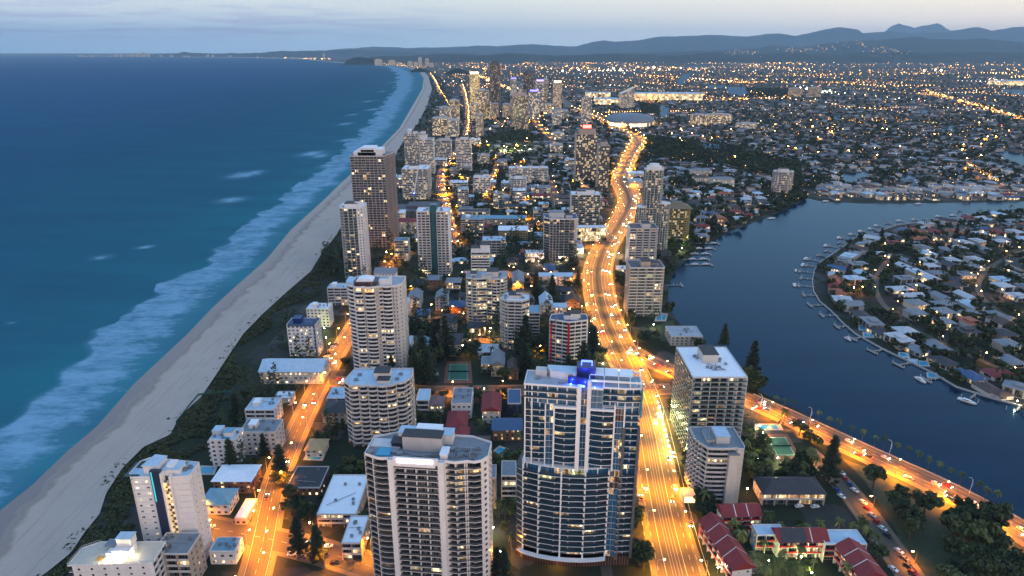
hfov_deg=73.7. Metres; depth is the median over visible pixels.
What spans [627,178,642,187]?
apartment house
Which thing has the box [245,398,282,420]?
apartment house
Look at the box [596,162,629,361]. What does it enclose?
median strip
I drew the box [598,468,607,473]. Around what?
window
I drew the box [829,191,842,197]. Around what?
house
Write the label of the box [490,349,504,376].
house
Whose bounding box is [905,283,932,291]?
house
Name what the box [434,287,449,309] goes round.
house
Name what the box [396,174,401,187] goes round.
apartment house
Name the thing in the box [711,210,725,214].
house
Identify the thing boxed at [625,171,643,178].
apartment house
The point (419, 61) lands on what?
tower
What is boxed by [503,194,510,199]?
house
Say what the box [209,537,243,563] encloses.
cafe
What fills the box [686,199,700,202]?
house
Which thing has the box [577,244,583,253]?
house
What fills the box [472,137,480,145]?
apartment house
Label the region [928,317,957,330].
house
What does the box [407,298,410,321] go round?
apartment house
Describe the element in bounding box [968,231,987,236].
house
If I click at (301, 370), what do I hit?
club house
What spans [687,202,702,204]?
house
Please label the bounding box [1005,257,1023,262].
house
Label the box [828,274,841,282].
house
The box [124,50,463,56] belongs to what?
coast hills
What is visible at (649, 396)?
lane marking
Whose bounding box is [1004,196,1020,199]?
house
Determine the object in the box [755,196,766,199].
house
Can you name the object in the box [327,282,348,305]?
apartment house
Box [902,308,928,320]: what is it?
house
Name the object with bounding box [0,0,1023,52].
sky
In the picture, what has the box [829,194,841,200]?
house
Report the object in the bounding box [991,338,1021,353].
house
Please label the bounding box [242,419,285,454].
apartment house
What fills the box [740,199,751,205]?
house
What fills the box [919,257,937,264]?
house
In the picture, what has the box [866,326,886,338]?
house
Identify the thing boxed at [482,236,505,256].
apartment house
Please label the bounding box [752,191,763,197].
house
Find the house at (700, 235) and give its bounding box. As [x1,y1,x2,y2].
[695,233,709,240]
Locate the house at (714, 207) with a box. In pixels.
[712,204,724,210]
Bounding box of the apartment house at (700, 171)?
[690,168,711,174]
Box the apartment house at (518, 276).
[512,270,524,290]
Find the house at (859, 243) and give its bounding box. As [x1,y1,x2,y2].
[855,241,869,250]
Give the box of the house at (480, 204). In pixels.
[477,202,487,208]
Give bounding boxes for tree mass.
[214,70,1023,554]
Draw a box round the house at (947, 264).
[938,259,957,270]
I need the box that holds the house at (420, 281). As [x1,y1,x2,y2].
[410,278,424,286]
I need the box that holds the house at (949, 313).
[929,307,957,319]
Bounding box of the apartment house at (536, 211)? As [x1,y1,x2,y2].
[533,207,542,219]
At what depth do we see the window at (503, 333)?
553.49 m
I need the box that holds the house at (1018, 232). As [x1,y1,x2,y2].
[1004,229,1023,235]
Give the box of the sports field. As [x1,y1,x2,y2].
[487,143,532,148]
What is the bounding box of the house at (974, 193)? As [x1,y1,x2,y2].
[967,191,984,195]
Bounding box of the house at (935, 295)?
[929,290,951,299]
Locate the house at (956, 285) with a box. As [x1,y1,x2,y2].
[936,282,964,292]
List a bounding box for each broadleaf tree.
[281,483,297,498]
[285,498,297,514]
[295,506,307,518]
[299,499,313,506]
[302,506,316,520]
[306,502,317,511]
[333,420,347,435]
[333,464,345,473]
[342,455,355,464]
[342,464,353,473]
[357,459,365,471]
[359,508,369,520]
[415,404,422,416]
[428,410,441,423]
[430,345,443,362]
[460,340,471,355]
[492,450,497,463]
[495,458,508,466]
[496,366,512,383]
[500,520,510,532]
[502,452,514,460]
[504,497,516,507]
[505,355,514,362]
[505,502,516,516]
[514,447,522,459]
[525,348,534,356]
[530,337,541,353]
[536,332,548,344]
[561,355,576,365]
[593,346,607,363]
[632,537,653,565]
[632,540,655,565]
[632,549,654,569]
[634,507,646,527]
[635,548,650,568]
[693,485,708,499]
[693,500,714,516]
[696,490,711,504]
[696,501,716,515]
[699,493,720,503]
[733,522,747,532]
[741,365,753,375]
[744,443,756,462]
[746,464,764,481]
[748,464,764,478]
[750,369,765,390]
[751,375,768,391]
[752,438,765,453]
[755,461,769,469]
[757,433,772,444]
[757,451,771,462]
[764,468,773,475]
[777,465,791,475]
[787,459,802,475]
[789,456,807,474]
[792,420,809,435]
[793,449,808,471]
[794,518,805,525]
[799,556,812,573]
[802,452,812,465]
[854,514,869,533]
[863,463,886,490]
[869,541,889,561]
[884,487,910,501]
[887,491,898,508]
[890,498,910,519]
[894,484,911,498]
[899,510,924,538]
[903,521,919,533]
[908,504,926,521]
[911,489,944,513]
[935,563,967,575]
[939,509,968,537]
[939,511,973,537]
[941,533,968,560]
[944,558,971,574]
[953,495,977,508]
[954,505,973,516]
[956,504,981,519]
[961,555,974,574]
[964,517,1004,543]
[969,541,986,551]
[970,551,1006,575]
[973,517,999,539]
[976,546,1009,563]
[978,501,1013,519]
[979,506,1009,527]
[980,537,993,554]
[991,536,1018,556]
[992,535,1006,548]
[999,531,1010,540]
[1001,562,1020,575]
[1008,549,1021,563]
[1009,560,1023,575]
[1014,550,1023,560]
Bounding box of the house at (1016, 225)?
[1014,223,1023,230]
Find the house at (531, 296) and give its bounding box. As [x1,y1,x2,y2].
[527,292,534,304]
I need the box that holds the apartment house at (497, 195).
[493,190,502,208]
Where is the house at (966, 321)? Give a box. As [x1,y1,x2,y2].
[956,316,986,327]
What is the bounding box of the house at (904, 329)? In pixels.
[891,326,919,338]
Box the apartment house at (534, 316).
[529,305,539,338]
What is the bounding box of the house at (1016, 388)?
[1002,379,1023,398]
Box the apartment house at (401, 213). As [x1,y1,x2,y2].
[398,209,406,217]
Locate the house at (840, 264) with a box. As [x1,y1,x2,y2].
[833,261,845,265]
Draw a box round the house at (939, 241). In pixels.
[928,240,950,246]
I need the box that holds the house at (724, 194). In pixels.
[717,192,731,195]
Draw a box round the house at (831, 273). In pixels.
[828,271,840,276]
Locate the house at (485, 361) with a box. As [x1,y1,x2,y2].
[481,356,490,372]
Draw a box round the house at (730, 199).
[724,198,736,201]
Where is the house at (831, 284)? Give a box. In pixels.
[828,282,842,288]
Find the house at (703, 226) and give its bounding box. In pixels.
[694,224,710,228]
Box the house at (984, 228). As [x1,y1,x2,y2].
[972,226,991,231]
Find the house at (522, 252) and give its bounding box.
[519,249,530,254]
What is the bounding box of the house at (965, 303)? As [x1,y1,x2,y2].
[955,299,986,310]
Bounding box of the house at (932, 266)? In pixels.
[914,263,940,269]
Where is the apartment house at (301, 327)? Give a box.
[286,315,322,356]
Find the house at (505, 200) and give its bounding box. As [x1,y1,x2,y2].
[503,199,515,202]
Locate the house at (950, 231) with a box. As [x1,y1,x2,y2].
[944,229,964,236]
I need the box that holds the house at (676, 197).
[670,196,681,198]
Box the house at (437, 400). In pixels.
[429,396,445,413]
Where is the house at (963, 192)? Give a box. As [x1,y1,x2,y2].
[955,191,970,195]
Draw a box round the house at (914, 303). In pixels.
[903,299,929,309]
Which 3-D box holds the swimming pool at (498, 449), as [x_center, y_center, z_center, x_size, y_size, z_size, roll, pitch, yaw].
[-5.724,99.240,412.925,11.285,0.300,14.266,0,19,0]
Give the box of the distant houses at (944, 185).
[425,77,1023,194]
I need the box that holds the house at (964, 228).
[953,225,972,231]
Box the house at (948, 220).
[938,217,957,225]
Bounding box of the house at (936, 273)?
[925,270,948,276]
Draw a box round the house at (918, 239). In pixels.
[910,236,929,241]
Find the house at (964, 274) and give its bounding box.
[955,270,977,278]
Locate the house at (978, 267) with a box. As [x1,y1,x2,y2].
[964,264,985,271]
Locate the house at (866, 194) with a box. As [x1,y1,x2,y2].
[860,192,873,197]
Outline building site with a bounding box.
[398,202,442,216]
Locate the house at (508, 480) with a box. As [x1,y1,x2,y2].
[501,461,516,499]
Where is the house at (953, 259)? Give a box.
[943,257,961,263]
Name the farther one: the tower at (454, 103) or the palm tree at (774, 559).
the tower at (454, 103)
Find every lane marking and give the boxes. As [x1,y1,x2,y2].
[244,263,390,575]
[586,140,700,571]
[592,139,709,575]
[625,346,1020,540]
[643,354,1019,535]
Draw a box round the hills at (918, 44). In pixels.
[589,37,1023,55]
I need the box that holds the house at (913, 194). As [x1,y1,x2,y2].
[907,193,921,196]
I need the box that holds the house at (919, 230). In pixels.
[910,227,927,236]
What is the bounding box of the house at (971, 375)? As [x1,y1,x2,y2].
[948,367,988,383]
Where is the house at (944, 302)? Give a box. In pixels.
[928,300,959,308]
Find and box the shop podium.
[577,225,606,240]
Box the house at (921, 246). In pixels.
[912,244,933,250]
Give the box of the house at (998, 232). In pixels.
[987,228,1006,236]
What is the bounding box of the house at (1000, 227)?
[993,224,1007,230]
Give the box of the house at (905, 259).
[899,257,914,265]
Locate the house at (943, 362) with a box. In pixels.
[926,355,959,369]
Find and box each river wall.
[754,394,1023,520]
[812,215,1023,407]
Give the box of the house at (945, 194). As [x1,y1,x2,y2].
[940,192,953,197]
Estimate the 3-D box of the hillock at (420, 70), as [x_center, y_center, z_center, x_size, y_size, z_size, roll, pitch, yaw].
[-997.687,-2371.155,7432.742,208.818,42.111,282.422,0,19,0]
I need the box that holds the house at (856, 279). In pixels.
[841,275,866,284]
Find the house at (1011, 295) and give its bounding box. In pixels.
[1003,292,1023,301]
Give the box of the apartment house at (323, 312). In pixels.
[306,302,333,326]
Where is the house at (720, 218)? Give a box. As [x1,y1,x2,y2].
[715,215,727,223]
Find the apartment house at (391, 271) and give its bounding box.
[374,267,397,275]
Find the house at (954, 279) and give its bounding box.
[947,275,970,286]
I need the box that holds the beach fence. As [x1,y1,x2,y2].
[176,391,235,422]
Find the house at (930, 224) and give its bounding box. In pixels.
[916,221,934,226]
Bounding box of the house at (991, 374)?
[980,368,1015,380]
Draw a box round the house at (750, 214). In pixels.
[737,213,752,217]
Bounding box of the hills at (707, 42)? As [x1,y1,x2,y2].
[326,27,1023,55]
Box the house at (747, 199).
[740,197,751,202]
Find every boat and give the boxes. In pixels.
[914,376,925,383]
[957,397,976,404]
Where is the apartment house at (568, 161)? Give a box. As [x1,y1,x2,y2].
[564,157,573,165]
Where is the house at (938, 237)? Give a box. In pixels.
[931,235,953,241]
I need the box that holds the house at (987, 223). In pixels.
[979,220,998,227]
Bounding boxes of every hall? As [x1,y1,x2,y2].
[498,226,528,239]
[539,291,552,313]
[552,303,566,312]
[585,92,610,97]
[594,98,618,104]
[605,113,654,126]
[634,92,702,99]
[987,80,1023,84]
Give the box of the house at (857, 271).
[852,268,873,279]
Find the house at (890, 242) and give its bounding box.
[885,240,904,246]
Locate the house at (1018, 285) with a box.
[1013,282,1023,293]
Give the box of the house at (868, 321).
[858,316,885,328]
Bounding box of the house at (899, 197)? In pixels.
[891,194,907,199]
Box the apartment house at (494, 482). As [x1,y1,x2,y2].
[492,464,496,508]
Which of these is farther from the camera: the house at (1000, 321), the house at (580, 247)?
the house at (580, 247)
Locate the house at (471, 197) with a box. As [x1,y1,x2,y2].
[469,194,474,200]
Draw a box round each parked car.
[296,554,305,559]
[330,560,339,564]
[794,504,803,507]
[810,504,819,508]
[833,487,841,492]
[837,493,845,498]
[845,481,854,486]
[850,487,858,492]
[858,499,867,504]
[863,505,871,510]
[867,511,876,517]
[872,518,882,524]
[878,525,887,531]
[883,532,892,538]
[888,565,898,572]
[894,547,903,553]
[899,554,909,561]
[903,562,913,568]
[908,568,918,575]
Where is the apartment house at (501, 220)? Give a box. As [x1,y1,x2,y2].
[484,215,525,225]
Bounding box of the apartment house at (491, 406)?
[481,390,501,422]
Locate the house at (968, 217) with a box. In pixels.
[959,215,976,222]
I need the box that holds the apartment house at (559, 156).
[549,154,562,160]
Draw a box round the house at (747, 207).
[743,205,758,210]
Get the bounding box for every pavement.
[208,514,372,575]
[237,251,410,575]
[330,376,671,396]
[409,335,499,343]
[436,87,469,248]
[534,113,555,141]
[550,184,560,207]
[635,345,1023,546]
[813,449,924,575]
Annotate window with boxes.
[166,555,175,558]
[178,555,187,558]
[290,343,322,354]
[318,515,329,517]
[331,515,342,517]
[344,234,370,277]
[352,172,389,247]
[354,313,408,367]
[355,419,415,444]
[402,173,426,174]
[402,175,426,176]
[403,188,427,189]
[407,469,415,472]
[407,475,415,478]
[408,487,416,490]
[408,493,416,496]
[417,401,427,403]
[417,406,427,408]
[417,470,426,473]
[419,234,430,274]
[428,470,436,473]
[428,476,437,480]
[428,482,437,485]
[429,494,437,497]
[429,500,438,504]
[438,234,451,274]
[458,201,467,206]
[461,228,483,233]
[468,463,480,466]
[468,469,480,472]
[468,475,480,478]
[468,481,480,484]
[468,487,480,490]
[469,301,499,323]
[471,253,488,254]
[471,258,488,259]
[472,261,488,262]
[472,264,489,265]
[502,477,515,479]
[502,482,515,484]
[502,487,515,489]
[502,492,515,494]
[503,333,518,347]
[509,169,547,169]
[509,170,547,170]
[509,172,547,172]
[509,173,547,173]
[527,463,537,469]
[532,402,538,406]
[538,399,546,402]
[539,386,546,389]
[541,466,553,472]
[544,243,573,260]
[548,387,556,390]
[548,393,556,396]
[548,399,638,408]
[556,468,568,473]
[558,387,566,391]
[565,420,575,423]
[566,414,575,417]
[568,388,575,391]
[570,469,583,474]
[571,208,599,209]
[571,210,598,211]
[572,195,599,196]
[575,175,595,176]
[576,145,596,146]
[576,147,596,148]
[576,152,595,153]
[576,154,595,155]
[576,159,595,160]
[576,161,595,162]
[576,166,595,167]
[576,168,595,169]
[576,173,595,174]
[577,136,597,137]
[577,138,597,139]
[586,469,596,474]
[591,390,596,395]
[591,396,596,401]
[591,415,602,418]
[597,390,602,395]
[597,397,602,401]
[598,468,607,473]
[624,295,658,315]
[628,468,633,473]
[645,198,658,223]
[658,234,665,249]
[691,410,738,428]
[705,482,723,483]
[706,473,724,474]
[707,464,726,465]
[707,468,725,470]
[708,455,727,456]
[709,450,733,451]
[763,495,773,497]
[763,500,772,503]
[775,500,785,503]
[776,495,786,497]
[787,500,797,503]
[788,495,798,497]
[800,500,809,503]
[801,495,810,497]
[812,500,822,503]
[813,495,822,497]
[1005,287,1012,291]
[1014,390,1022,397]
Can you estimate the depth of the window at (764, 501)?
365.43 m
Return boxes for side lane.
[805,450,919,575]
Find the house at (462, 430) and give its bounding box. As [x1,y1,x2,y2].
[452,426,469,434]
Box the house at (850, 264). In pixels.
[846,261,868,269]
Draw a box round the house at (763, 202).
[759,200,771,203]
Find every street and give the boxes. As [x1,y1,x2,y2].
[209,517,377,575]
[328,377,671,394]
[413,337,499,342]
[462,270,584,277]
[481,164,498,200]
[534,114,554,142]
[548,180,559,209]
[873,253,1018,377]
[924,92,1023,120]
[966,160,1005,187]
[975,249,1023,315]
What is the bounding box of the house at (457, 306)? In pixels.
[448,300,465,313]
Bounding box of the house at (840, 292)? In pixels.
[828,288,846,296]
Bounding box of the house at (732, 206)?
[727,203,740,209]
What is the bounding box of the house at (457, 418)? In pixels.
[445,411,468,427]
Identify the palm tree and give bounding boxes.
[470,332,477,341]
[492,506,497,517]
[493,499,502,508]
[496,452,503,471]
[506,532,515,541]
[515,432,522,446]
[592,352,601,366]
[698,490,709,501]
[727,517,740,529]
[732,529,743,541]
[734,529,747,543]
[743,439,751,448]
[745,428,755,433]
[746,459,755,479]
[747,434,756,442]
[748,451,758,457]
[748,549,760,569]
[755,427,764,435]
[755,562,770,575]
[757,553,769,575]
[759,539,769,551]
[762,457,772,465]
[762,510,775,523]
[764,448,775,465]
[770,555,778,575]
[776,549,789,571]
[776,558,786,575]
[781,408,790,425]
[782,455,791,464]
[784,561,798,575]
[797,545,806,562]
[799,461,809,470]
[807,447,816,453]
[807,453,817,465]
[809,557,817,571]
[811,454,821,465]
[813,518,823,526]
[816,520,825,526]
[835,516,844,527]
[840,561,854,575]
[848,522,858,528]
[861,525,874,540]
[868,533,881,545]
[926,455,933,466]
[936,461,944,473]
[947,467,954,478]
[957,471,966,484]
[976,480,984,493]
[982,486,991,499]
[992,490,1001,501]
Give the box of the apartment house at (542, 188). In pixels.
[531,184,549,192]
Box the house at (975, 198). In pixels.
[972,196,985,200]
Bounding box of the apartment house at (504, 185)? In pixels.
[501,180,509,189]
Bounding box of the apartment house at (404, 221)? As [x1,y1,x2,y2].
[399,218,416,233]
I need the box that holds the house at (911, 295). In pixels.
[898,292,924,298]
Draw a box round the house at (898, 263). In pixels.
[895,261,913,270]
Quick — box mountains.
[885,23,950,32]
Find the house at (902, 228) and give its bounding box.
[894,227,908,230]
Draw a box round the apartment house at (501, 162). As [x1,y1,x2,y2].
[498,159,506,166]
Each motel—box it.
[539,272,573,285]
[752,476,827,505]
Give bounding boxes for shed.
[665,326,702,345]
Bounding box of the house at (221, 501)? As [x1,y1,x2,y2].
[205,488,238,514]
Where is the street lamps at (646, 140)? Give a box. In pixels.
[438,85,1009,165]
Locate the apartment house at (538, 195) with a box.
[531,193,550,201]
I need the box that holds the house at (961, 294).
[952,289,977,301]
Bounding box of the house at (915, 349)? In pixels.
[895,343,931,357]
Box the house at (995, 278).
[988,276,1012,283]
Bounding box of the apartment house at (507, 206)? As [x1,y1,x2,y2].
[499,203,525,211]
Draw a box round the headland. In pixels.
[341,57,384,64]
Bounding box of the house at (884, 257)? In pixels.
[869,251,891,258]
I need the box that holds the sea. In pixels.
[0,56,423,509]
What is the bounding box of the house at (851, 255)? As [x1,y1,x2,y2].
[840,252,857,260]
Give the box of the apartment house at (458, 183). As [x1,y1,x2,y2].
[450,180,467,187]
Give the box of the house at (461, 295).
[458,292,465,299]
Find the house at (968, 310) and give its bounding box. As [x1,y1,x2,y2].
[957,309,981,317]
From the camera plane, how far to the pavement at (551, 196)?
1131.46 m
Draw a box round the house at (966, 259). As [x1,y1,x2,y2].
[963,255,984,265]
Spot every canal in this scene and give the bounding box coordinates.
[659,105,668,117]
[677,73,690,85]
[684,66,708,67]
[703,143,718,150]
[707,85,727,88]
[726,87,748,95]
[842,170,869,181]
[897,174,918,180]
[920,109,927,113]
[939,126,955,132]
[996,151,1023,165]
[1003,90,1023,95]
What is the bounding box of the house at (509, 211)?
[506,209,516,214]
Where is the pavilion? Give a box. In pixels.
[616,265,625,272]
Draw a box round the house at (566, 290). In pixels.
[555,287,574,294]
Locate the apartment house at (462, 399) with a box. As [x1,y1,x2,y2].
[451,387,473,417]
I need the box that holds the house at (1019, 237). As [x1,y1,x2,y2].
[1010,236,1023,242]
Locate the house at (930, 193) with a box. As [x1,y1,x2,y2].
[922,191,937,196]
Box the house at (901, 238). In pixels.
[889,236,905,241]
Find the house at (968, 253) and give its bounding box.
[957,252,980,257]
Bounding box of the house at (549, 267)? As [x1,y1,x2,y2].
[543,263,557,271]
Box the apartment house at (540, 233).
[534,232,542,249]
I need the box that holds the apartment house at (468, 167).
[464,165,471,170]
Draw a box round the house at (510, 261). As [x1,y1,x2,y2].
[506,257,518,264]
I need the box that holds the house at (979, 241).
[967,238,985,246]
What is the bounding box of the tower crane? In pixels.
[409,165,418,201]
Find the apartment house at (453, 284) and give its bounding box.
[445,277,461,291]
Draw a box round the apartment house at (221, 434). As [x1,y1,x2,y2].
[207,425,245,465]
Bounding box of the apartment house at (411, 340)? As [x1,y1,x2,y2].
[409,336,413,348]
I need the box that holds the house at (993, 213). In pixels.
[990,211,1007,216]
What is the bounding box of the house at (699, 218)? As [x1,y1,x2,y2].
[693,215,708,221]
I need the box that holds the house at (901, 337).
[883,331,915,345]
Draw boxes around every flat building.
[288,466,329,495]
[317,474,367,527]
[341,515,369,559]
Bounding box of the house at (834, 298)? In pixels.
[831,295,852,303]
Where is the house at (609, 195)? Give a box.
[600,193,611,197]
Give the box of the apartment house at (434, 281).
[425,275,442,290]
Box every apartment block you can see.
[66,531,166,575]
[670,345,747,450]
[680,426,744,503]
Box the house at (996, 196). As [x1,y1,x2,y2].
[987,194,1004,199]
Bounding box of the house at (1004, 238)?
[991,236,1011,241]
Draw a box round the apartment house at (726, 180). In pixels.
[710,176,734,186]
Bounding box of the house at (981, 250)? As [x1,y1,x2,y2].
[976,245,994,253]
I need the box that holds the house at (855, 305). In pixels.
[837,300,864,311]
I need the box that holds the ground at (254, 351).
[0,53,1023,575]
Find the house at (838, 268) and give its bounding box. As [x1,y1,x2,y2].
[826,264,846,274]
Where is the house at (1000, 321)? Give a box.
[984,314,1016,327]
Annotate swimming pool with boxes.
[200,465,217,474]
[303,454,325,460]
[493,445,508,454]
[655,312,667,320]
[755,424,782,429]
[858,325,865,330]
[862,332,874,337]
[898,352,909,357]
[907,358,918,363]
[918,360,929,366]
[926,372,937,377]
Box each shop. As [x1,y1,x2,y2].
[276,391,295,404]
[525,250,543,261]
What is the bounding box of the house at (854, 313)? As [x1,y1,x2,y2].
[849,310,869,322]
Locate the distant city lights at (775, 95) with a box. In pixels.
[273,57,1022,242]
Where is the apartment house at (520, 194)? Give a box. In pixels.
[512,188,525,200]
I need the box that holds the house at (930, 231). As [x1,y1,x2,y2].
[926,227,944,235]
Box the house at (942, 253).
[934,251,951,256]
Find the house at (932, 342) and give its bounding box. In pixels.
[919,339,954,352]
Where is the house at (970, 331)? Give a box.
[950,326,984,338]
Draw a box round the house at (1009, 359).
[992,354,1023,368]
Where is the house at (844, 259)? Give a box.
[834,256,851,266]
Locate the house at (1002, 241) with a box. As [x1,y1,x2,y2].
[990,238,1010,246]
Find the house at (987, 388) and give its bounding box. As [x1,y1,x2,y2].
[970,381,1014,399]
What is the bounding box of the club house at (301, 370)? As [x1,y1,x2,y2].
[258,358,329,383]
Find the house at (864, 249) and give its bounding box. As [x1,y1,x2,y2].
[849,244,868,254]
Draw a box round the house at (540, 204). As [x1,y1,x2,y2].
[538,201,548,207]
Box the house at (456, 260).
[452,257,467,264]
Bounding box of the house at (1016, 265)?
[1005,262,1023,271]
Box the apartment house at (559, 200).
[553,195,569,205]
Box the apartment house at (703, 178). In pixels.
[692,175,709,183]
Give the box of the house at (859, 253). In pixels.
[848,250,862,258]
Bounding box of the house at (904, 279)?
[892,275,917,284]
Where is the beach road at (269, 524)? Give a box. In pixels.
[243,258,398,575]
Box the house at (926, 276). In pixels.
[917,272,942,284]
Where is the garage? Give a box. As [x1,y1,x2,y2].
[235,498,257,524]
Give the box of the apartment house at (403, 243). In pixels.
[394,237,410,260]
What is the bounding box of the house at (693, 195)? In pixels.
[688,194,700,198]
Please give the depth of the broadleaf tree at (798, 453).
390.08 m
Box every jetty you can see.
[683,258,710,260]
[833,322,848,328]
[847,334,864,341]
[866,347,886,353]
[892,362,914,368]
[920,375,943,383]
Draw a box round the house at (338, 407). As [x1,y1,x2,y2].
[321,400,346,425]
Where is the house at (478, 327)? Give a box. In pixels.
[467,321,486,334]
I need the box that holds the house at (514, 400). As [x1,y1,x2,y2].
[508,389,520,417]
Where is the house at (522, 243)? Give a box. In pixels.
[518,241,531,245]
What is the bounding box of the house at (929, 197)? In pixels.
[923,195,939,200]
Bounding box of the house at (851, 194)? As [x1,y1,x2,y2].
[845,192,859,196]
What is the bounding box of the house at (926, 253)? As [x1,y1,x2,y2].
[918,250,938,259]
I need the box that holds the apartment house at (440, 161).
[435,157,446,165]
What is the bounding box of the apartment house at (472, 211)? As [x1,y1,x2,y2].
[458,209,489,215]
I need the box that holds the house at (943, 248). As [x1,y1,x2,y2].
[939,246,954,254]
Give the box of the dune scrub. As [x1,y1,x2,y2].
[37,160,399,575]
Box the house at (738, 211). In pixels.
[728,210,743,213]
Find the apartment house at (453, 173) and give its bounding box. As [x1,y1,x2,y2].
[450,167,457,176]
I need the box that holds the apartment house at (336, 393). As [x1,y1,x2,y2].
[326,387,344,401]
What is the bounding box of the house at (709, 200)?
[703,198,716,203]
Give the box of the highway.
[517,81,699,575]
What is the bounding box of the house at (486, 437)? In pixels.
[476,436,490,440]
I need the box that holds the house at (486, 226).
[484,224,492,230]
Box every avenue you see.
[429,74,440,94]
[437,85,468,248]
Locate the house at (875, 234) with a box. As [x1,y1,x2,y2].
[869,232,888,241]
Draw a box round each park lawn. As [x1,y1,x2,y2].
[656,320,674,340]
[844,459,1018,575]
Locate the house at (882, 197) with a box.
[875,194,891,199]
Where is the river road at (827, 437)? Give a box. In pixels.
[620,346,1023,542]
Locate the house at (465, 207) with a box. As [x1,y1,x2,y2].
[459,206,472,208]
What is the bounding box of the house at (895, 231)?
[887,230,898,235]
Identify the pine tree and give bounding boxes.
[223,438,241,464]
[228,392,243,422]
[257,433,270,458]
[269,443,293,484]
[287,514,309,557]
[306,524,328,563]
[387,355,396,367]
[408,349,423,383]
[415,329,431,364]
[417,349,437,383]
[428,324,438,347]
[436,315,455,359]
[490,546,501,575]
[494,547,512,575]
[516,314,534,350]
[516,338,531,375]
[531,224,538,239]
[531,272,541,296]
[543,313,553,344]
[547,274,557,295]
[573,269,581,290]
[573,341,590,365]
[587,325,602,359]
[716,323,730,346]
[744,340,761,372]
[816,435,842,483]
[879,228,884,239]
[945,327,958,348]
[953,224,959,237]
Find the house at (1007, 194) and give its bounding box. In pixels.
[1001,193,1016,195]
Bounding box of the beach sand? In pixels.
[0,56,431,575]
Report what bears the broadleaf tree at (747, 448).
on the ground at (254, 351)
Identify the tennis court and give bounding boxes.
[444,361,471,382]
[765,434,795,458]
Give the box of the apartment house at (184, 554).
[160,532,206,575]
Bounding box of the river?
[668,198,1023,517]
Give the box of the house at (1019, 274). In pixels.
[1003,269,1023,277]
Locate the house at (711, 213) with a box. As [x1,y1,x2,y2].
[701,211,716,217]
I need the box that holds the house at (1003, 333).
[991,328,1020,339]
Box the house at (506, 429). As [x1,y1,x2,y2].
[491,418,522,440]
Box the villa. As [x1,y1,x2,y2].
[304,439,329,456]
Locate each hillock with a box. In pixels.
[410,68,429,71]
[444,68,470,74]
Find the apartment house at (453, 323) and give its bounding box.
[440,314,458,331]
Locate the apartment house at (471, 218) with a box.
[461,214,483,236]
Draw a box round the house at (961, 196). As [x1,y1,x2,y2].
[956,193,971,199]
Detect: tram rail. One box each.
[641,418,673,575]
[643,401,682,573]
[643,408,679,573]
[644,422,676,575]
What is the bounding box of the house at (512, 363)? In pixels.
[507,357,518,379]
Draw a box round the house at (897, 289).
[885,285,913,293]
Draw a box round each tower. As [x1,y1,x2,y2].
[124,454,212,559]
[339,199,371,277]
[344,366,416,446]
[346,275,409,367]
[350,145,399,248]
[364,423,492,575]
[374,59,381,65]
[388,60,395,64]
[402,164,431,198]
[404,129,420,164]
[416,203,452,275]
[418,57,421,65]
[419,130,435,173]
[425,58,428,65]
[432,116,448,134]
[436,135,451,159]
[439,106,450,123]
[448,118,459,136]
[449,98,459,119]
[455,136,471,170]
[466,268,506,323]
[469,72,479,103]
[470,103,476,119]
[471,242,489,270]
[473,173,490,196]
[476,88,488,118]
[476,113,483,137]
[477,152,488,165]
[483,101,491,118]
[489,61,500,110]
[492,102,498,117]
[500,289,529,349]
[502,103,509,117]
[509,164,547,183]
[510,77,516,94]
[510,93,527,129]
[510,174,526,193]
[516,360,642,566]
[518,84,522,92]
[523,70,534,104]
[528,89,539,118]
[535,79,544,112]
[543,78,548,108]
[543,210,577,260]
[545,103,552,113]
[548,310,587,364]
[550,142,562,152]
[551,109,568,118]
[552,81,561,108]
[552,113,561,124]
[552,131,563,139]
[570,188,600,224]
[573,124,597,182]
[581,96,591,123]
[595,141,609,190]
[618,87,634,107]
[623,258,664,316]
[625,221,658,261]
[635,163,670,249]
[668,201,692,240]
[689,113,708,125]
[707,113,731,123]
[735,122,756,128]
[771,168,793,192]
[787,87,802,96]
[806,86,821,96]
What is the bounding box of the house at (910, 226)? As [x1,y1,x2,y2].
[905,223,922,228]
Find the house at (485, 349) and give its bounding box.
[478,344,498,358]
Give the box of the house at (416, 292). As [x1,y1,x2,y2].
[407,287,423,308]
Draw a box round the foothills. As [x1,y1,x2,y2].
[368,51,1023,62]
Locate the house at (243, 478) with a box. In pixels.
[210,464,261,492]
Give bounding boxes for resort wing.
[698,512,756,575]
[715,502,762,533]
[750,524,780,552]
[771,527,829,558]
[819,529,866,561]
[832,537,886,575]
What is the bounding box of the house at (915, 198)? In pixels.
[908,196,922,199]
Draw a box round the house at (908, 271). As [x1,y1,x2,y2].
[904,268,926,277]
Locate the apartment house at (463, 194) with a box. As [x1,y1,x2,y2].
[458,187,468,206]
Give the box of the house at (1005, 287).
[990,282,1015,292]
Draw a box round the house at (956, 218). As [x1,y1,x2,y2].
[950,217,966,223]
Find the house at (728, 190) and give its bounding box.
[721,189,732,194]
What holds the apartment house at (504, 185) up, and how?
on the ground at (254, 351)
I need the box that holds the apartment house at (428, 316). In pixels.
[414,309,430,322]
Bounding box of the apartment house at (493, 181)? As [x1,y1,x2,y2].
[491,179,495,187]
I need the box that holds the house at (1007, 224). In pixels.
[999,222,1015,227]
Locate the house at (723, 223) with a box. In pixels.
[720,221,734,226]
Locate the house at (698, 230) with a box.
[693,229,709,235]
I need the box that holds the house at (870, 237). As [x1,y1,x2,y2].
[863,234,880,240]
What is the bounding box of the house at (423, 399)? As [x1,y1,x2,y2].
[416,389,430,413]
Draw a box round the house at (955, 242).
[952,239,974,247]
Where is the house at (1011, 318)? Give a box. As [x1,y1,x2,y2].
[982,310,1015,320]

